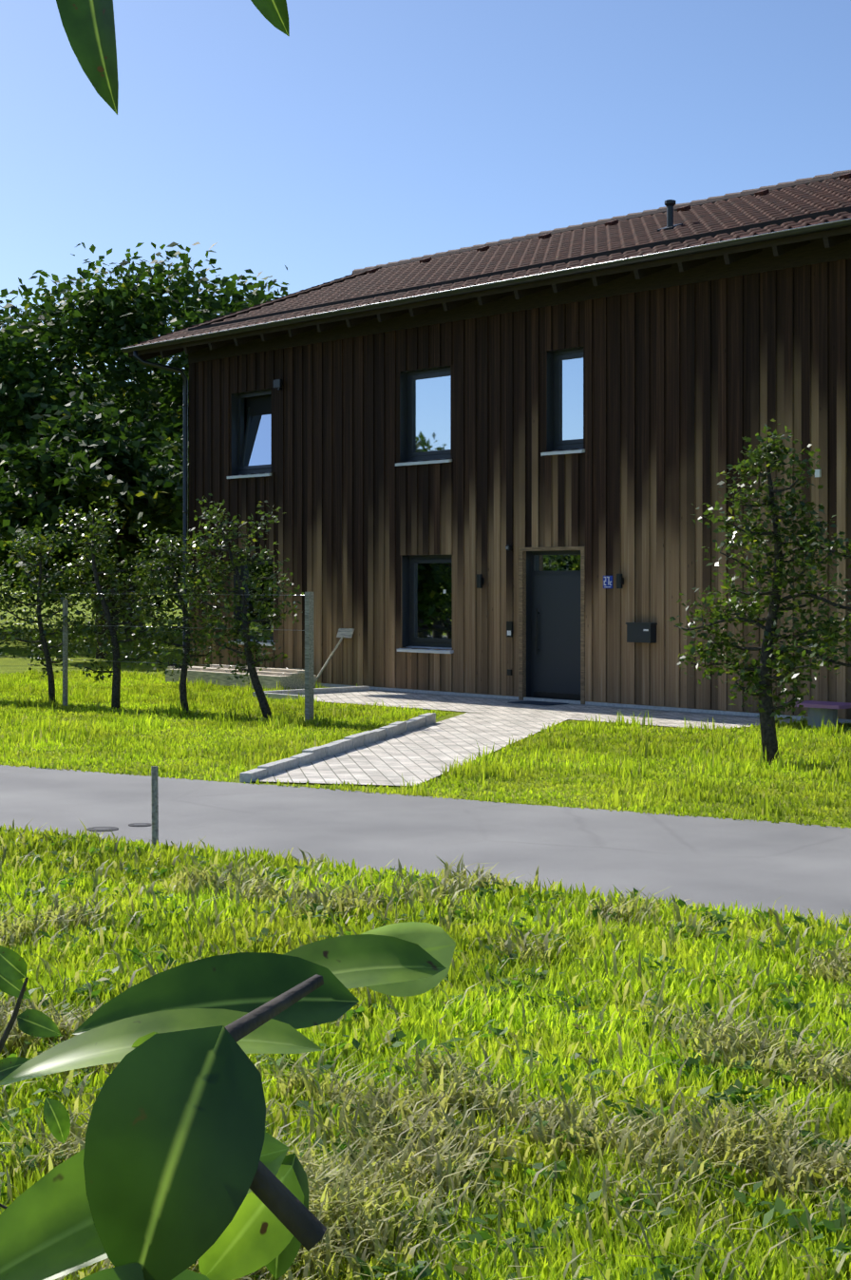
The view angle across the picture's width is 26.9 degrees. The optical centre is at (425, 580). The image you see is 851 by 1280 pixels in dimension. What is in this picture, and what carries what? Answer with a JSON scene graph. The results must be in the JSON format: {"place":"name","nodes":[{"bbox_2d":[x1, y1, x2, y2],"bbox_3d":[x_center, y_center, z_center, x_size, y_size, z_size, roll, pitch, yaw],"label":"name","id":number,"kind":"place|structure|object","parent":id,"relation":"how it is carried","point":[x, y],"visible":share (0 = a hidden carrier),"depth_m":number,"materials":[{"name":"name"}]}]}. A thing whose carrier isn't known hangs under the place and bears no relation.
{"place":"outdoors","nodes":[
{"label":"outdoors","id":0,"kind":"place"},
{"bbox_2d":[0,0,456,1279],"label":"plant","id":1,"kind":"object","parent":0,"point":[179,1165],"visible":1,"depth_m":0.54,"materials":[{"name":"green plant"}]},
{"bbox_2d":[0,764,850,929],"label":"road","id":2,"kind":"structure","parent":0,"point":[729,862],"depth_m":14.03,"materials":[{"name":"grey asphalt"}]},
{"bbox_2d":[86,822,152,831],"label":"manhole covers","id":3,"kind":"object","parent":2,"relation":"on","point":[102,829],"visible":0.83,"depth_m":14.36,"materials":[{"name":"grey metal"}]},
{"bbox_2d":[0,665,850,828],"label":"lawn grass","id":4,"kind":"structure","parent":0,"point":[26,683],"depth_m":20.93,"materials":[{"name":"green plant"}]},
{"bbox_2d":[0,581,850,1279],"bbox_3d":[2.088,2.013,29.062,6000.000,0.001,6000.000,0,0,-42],"label":"ground","id":5,"kind":"structure","parent":0,"point":[9,663],"depth_m":19.62,"materials":[{"name":"green plant"}]},
{"bbox_2d":[0,561,30,654],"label":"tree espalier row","id":6,"kind":"object","parent":5,"relation":"on","point":[2,572],"visible":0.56,"depth_m":29.55,"materials":[{"name":"green plant"}]},
{"bbox_2d":[0,512,107,702],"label":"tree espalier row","id":7,"kind":"object","parent":5,"relation":"on","point":[46,652],"visible":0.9,"depth_m":28.69,"materials":[{"name":"green plant"}]},
{"bbox_2d":[62,599,67,706],"bbox_3d":[-5.741,1.163,28.317,0.060,1.700,0.060,0,0,-42],"label":"fence post","id":8,"kind":"object","parent":5,"relation":"on","point":[65,658],"visible":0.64,"depth_m":28.29,"materials":[{"name":"grey wood"}]},
{"bbox_2d":[16,364,136,624],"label":"tree","id":9,"kind":"object","parent":5,"relation":"on","point":[107,600],"depth_m":78.45,"materials":[{"name":"green plant"}]},
{"bbox_2d":[0,391,189,658],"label":"tree","id":10,"kind":"object","parent":5,"relation":"on","point":[97,462],"visible":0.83,"depth_m":44.48,"materials":[{"name":"green plant"}]},
{"bbox_2d":[0,359,189,627],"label":"walnut tree","id":11,"kind":"object","parent":5,"relation":"on","point":[13,577],"depth_m":71.63,"materials":[{"name":"green plant"}]},
{"bbox_2d":[3,357,189,635],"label":"tree","id":12,"kind":"object","parent":5,"relation":"on","point":[126,402],"visible":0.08,"depth_m":64.97,"materials":[{"name":"green plant"}]},
{"bbox_2d":[45,495,170,709],"bbox_3d":[-4.982,0.339,28.059,2.239,3.379,1.149,0,0,33],"label":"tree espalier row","id":13,"kind":"object","parent":5,"relation":"on","point":[104,604],"visible":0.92,"depth_m":27.94,"materials":[{"name":"green plant"}]},
{"bbox_2d":[0,241,288,642],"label":"walnut tree","id":14,"kind":"object","parent":5,"relation":"on","point":[126,312],"depth_m":54.43,"materials":[{"name":"green plant"}]},
{"bbox_2d":[151,765,158,847],"bbox_3d":[-2.023,1.728,13.283,0.049,0.673,0.094,0,0,-15],"label":"marker stake","id":15,"kind":"object","parent":5,"relation":"on","point":[155,803],"visible":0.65,"depth_m":13.27,"materials":[{"name":"grey wood"}]},
{"bbox_2d":[133,515,246,714],"bbox_3d":[-3.649,0.527,26.933,2.325,3.000,1.108,0,0,27],"label":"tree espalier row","id":16,"kind":"object","parent":5,"relation":"on","point":[187,640],"visible":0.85,"depth_m":26.90,"materials":[{"name":"green plant"}]},
{"bbox_2d":[173,493,304,718],"bbox_3d":[-2.773,0.365,26.237,2.343,3.349,1.277,0,0,38],"label":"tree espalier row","id":17,"kind":"object","parent":5,"relation":"on","point":[248,651],"visible":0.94,"depth_m":26.11,"materials":[{"name":"green plant"}]},
{"bbox_2d":[165,664,316,689],"bbox_3d":[-3.567,1.833,33.964,0.850,0.359,4.060,0,0,-42],"label":"plank stack","id":18,"kind":"object","parent":5,"relation":"on","point":[294,678],"visible":0.55,"depth_m":33.31,"materials":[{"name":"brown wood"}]},
{"bbox_2d":[305,592,313,722],"bbox_3d":[-1.649,1.087,25.216,0.090,1.850,0.090,0,0,-42],"label":"fence post","id":19,"kind":"object","parent":5,"relation":"on","point":[309,655],"visible":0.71,"depth_m":25.18,"materials":[{"name":"grey"}]},
{"bbox_2d":[6,592,305,668],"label":"fence wires","id":20,"kind":"object","parent":19,"relation":"attached to","point":[152,626],"visible":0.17,"depth_m":27.04,"materials":[{"name":"grey metal"}]},
{"bbox_2d":[313,628,354,685],"bbox_3d":[-1.724,1.459,32.970,0.837,1.130,0.368,0,0,3],"label":"sign","id":21,"kind":"object","parent":5,"relation":"on","point":[342,633],"visible":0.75,"depth_m":32.90,"materials":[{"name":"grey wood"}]},
{"bbox_2d":[239,686,436,783],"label":"kerb stones","id":22,"kind":"object","parent":5,"relation":"on","point":[336,747],"visible":0.75,"depth_m":21.43,"materials":[{"name":"concrete"}]},
{"bbox_2d":[0,818,850,1279],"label":"grass","id":23,"kind":"structure","parent":5,"relation":"on","point":[348,1191],"depth_m":7.13,"materials":[{"name":"green plant"}]},
{"bbox_2d":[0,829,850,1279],"bbox_3d":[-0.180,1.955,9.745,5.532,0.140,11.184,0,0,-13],"label":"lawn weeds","id":24,"kind":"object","parent":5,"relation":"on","point":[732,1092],"visible":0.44,"depth_m":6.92,"materials":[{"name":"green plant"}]},
{"bbox_2d":[195,258,850,724],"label":"house walls","id":25,"kind":"structure","parent":5,"relation":"on","point":[262,405],"depth_m":29.29,"materials":[{"name":"brown wood"}]},
{"bbox_2d":[227,389,271,478],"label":"window","id":26,"kind":"structure","parent":25,"relation":"attached to","point":[255,448],"depth_m":35.56,"materials":[{"name":"grey"}]},
{"bbox_2d":[229,556,274,646],"bbox_3d":[-3.345,0.410,35.231,0.344,1.735,1.420,0,0,-42],"label":"window","id":27,"kind":"structure","parent":25,"relation":"attached to","point":[252,570],"depth_m":35.35,"materials":[{"name":"grey"}]},
{"bbox_2d":[395,366,452,466],"bbox_3d":[0.056,-2.890,31.451,0.344,1.695,1.430,0,0,-42],"label":"window","id":28,"kind":"structure","parent":25,"relation":"attached to","point":[429,414],"depth_m":31.58,"materials":[{"name":"grey"}]},
{"bbox_2d":[397,554,454,653],"bbox_3d":[0.083,0.415,31.422,0.344,1.725,1.410,0,0,-42],"label":"window","id":29,"kind":"structure","parent":25,"relation":"attached to","point":[430,607],"depth_m":31.54,"materials":[{"name":"grey"}]},
{"bbox_2d":[120,218,850,649],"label":"gutter downpipe","id":30,"kind":"object","parent":25,"relation":"attached to","point":[805,230],"visible":0.85,"depth_m":29.56,"materials":[{"name":"grey metal"}]},
{"bbox_2d":[126,170,850,360],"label":"roof structure","id":31,"kind":"object","parent":25,"relation":"attached to","point":[784,245],"visible":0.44,"depth_m":30.73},
{"bbox_2d":[127,176,850,346],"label":"roof tiles","id":32,"kind":"object","parent":31,"relation":"on","point":[825,195],"visible":0.83,"depth_m":31.59,"materials":[{"name":"brown tile"}]},
{"bbox_2d":[189,258,846,718],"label":"house cladding boards","id":33,"kind":"object","parent":25,"relation":"attached to","point":[586,621],"visible":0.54,"depth_m":29.17,"materials":[{"name":"brown wood"}]},
{"bbox_2d":[188,206,850,362],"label":"house frieze","id":34,"kind":"object","parent":25,"relation":"attached to","point":[811,253],"visible":0.56,"depth_m":28.79,"materials":[{"name":"brown wood"}]},
{"bbox_2d":[273,379,821,675],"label":"wall fittings","id":35,"kind":"object","parent":25,"relation":"attached to","point":[641,632],"depth_m":27.63,"materials":[{"name":"black metal"}]},
{"bbox_2d":[531,550,580,700],"bbox_3d":[2.211,0.762,29.193,0.161,2.500,1.330,0,0,-42],"label":"front door","id":36,"kind":"structure","parent":25,"relation":"attached to","point":[555,624],"depth_m":29.26,"materials":[{"name":"grey metal"}]},
{"bbox_2d":[540,348,585,456],"bbox_3d":[2.327,-2.900,28.928,0.344,1.715,0.920,0,0,-42],"label":"window","id":37,"kind":"structure","parent":25,"relation":"attached to","point":[568,399],"depth_m":29.05,"materials":[{"name":"grey"}]},
{"bbox_2d":[317,685,801,720],"bbox_3d":[4.585,1.992,26.197,0.120,0.001,28.400,0,0,-42],"label":"plinth strip","id":38,"kind":"object","parent":5,"relation":"on","point":[579,704],"visible":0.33,"depth_m":28.27,"materials":[{"name":"concrete"}]},
{"bbox_2d":[668,419,850,764],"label":"espalier tree","id":39,"kind":"object","parent":5,"relation":"on","point":[810,544],"visible":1,"depth_m":19.43,"materials":[{"name":"green plant"}]},
{"bbox_2d":[768,590,850,647],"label":"espalier wires","id":40,"kind":"object","parent":39,"relation":"attached to","point":[813,590],"visible":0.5,"depth_m":19.21,"materials":[{"name":"grey metal"}]},
{"bbox_2d":[784,700,850,727],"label":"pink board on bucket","id":41,"kind":"object","parent":5,"relation":"on","point":[817,711],"visible":0.73,"depth_m":24.23,"materials":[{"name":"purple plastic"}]},
{"bbox_2d":[0,0,850,581],"label":"sky","id":42,"kind":"structure","parent":0,"point":[372,132],"materials":[{"name":"blue"}]},
{"bbox_2d":[252,690,800,785],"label":"paving","id":43,"kind":"structure","parent":0,"point":[427,753],"depth_m":23.36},
{"bbox_2d":[508,700,569,705],"bbox_3d":[1.827,1.988,28.814,0.520,0.012,0.880,0,0,-42],"label":"door mat","id":44,"kind":"object","parent":43,"relation":"on","point":[539,702],"depth_m":28.78,"materials":[{"name":"grey"}]}
]}

